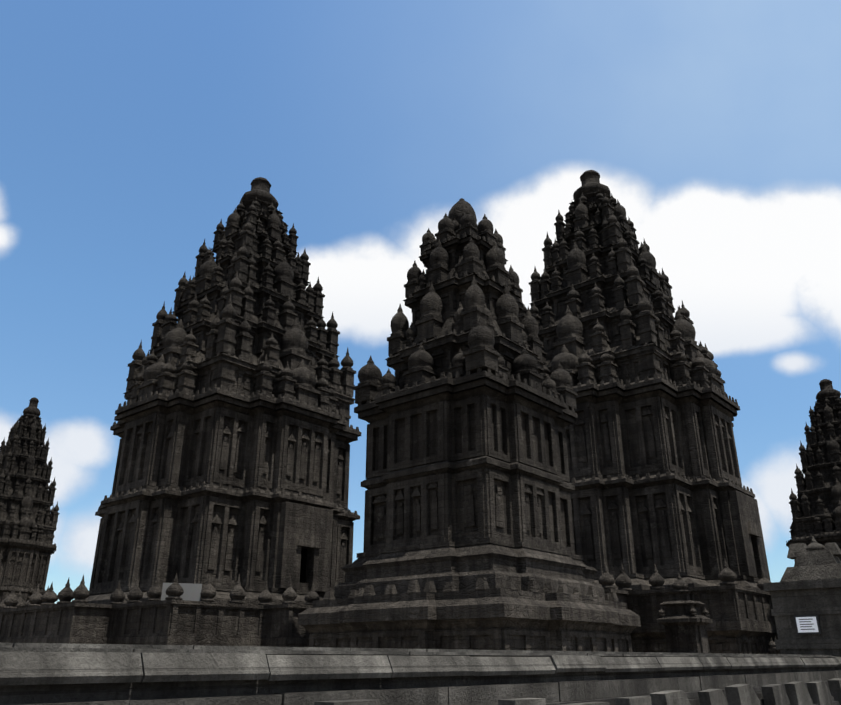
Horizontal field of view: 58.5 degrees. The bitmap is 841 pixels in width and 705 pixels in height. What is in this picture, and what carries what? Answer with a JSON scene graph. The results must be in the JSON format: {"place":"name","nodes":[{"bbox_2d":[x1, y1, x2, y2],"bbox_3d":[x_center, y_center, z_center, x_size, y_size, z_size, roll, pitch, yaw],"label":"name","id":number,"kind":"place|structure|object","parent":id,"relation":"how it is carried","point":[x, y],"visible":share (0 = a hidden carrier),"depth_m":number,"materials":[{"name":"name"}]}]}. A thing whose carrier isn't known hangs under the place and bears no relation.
{"place":"outdoors","nodes":[
{"label":"outdoors","id":0,"kind":"place"},
{"bbox_2d":[0,397,59,602],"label":"temple","id":1,"kind":"structure","parent":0,"point":[28,520],"depth_m":66.70,"materials":[{"name":"stone"}]},
{"bbox_2d":[0,643,840,704],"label":"terrace wall","id":2,"kind":"structure","parent":0,"point":[72,674],"depth_m":6.99,"materials":[{"name":"grey stone"}]},
{"bbox_2d":[298,198,640,651],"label":"temple","id":3,"kind":"structure","parent":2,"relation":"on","point":[466,414],"depth_m":32.00,"materials":[{"name":"stone"}]},
{"bbox_2d":[314,678,840,704],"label":"terrace posts","id":4,"kind":"object","parent":2,"relation":"attached to","point":[817,692],"visible":1,"depth_m":12.37,"materials":[{"name":"grey stone"}]},
{"bbox_2d":[657,572,712,652],"bbox_3d":[13.284,14.171,37.500,2.499,6.222,2.499,-18,-28,37],"label":"miniature shrine","id":5,"kind":"object","parent":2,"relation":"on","point":[684,622],"visible":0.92,"depth_m":37.15,"materials":[{"name":"stone"}]},
{"bbox_2d":[763,536,840,655],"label":"stone pedestal","id":6,"kind":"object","parent":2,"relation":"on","point":[805,591],"visible":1,"depth_m":21.09,"materials":[{"name":"stone"}]},
{"bbox_2d":[0,0,840,603],"label":"sky","id":7,"kind":"structure","parent":0,"point":[129,129],"materials":[{"name":"blue"}]},
{"label":"ground","id":8,"kind":"structure","parent":0,"visible":0},
{"bbox_2d":[0,177,360,646],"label":"temple","id":9,"kind":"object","parent":8,"relation":"on","point":[234,431],"visible":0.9,"depth_m":42.19,"materials":[{"name":"stone"}]},
{"bbox_2d":[161,583,201,603],"bbox_3d":[-10.787,11.511,33.663,1.700,2.250,0.085,8,-23,-18],"label":"info board","id":10,"kind":"object","parent":9,"relation":"on","point":[192,592],"visible":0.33,"depth_m":34.01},
{"bbox_2d":[518,170,777,653],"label":"temple","id":11,"kind":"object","parent":8,"relation":"on","point":[661,497],"visible":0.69,"depth_m":59.97,"materials":[{"name":"stone"}]},
{"bbox_2d":[768,379,840,653],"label":"temple tower","id":12,"kind":"structure","parent":8,"relation":"on","point":[815,505],"depth_m":51.39,"materials":[{"name":"stone"}]}
]}

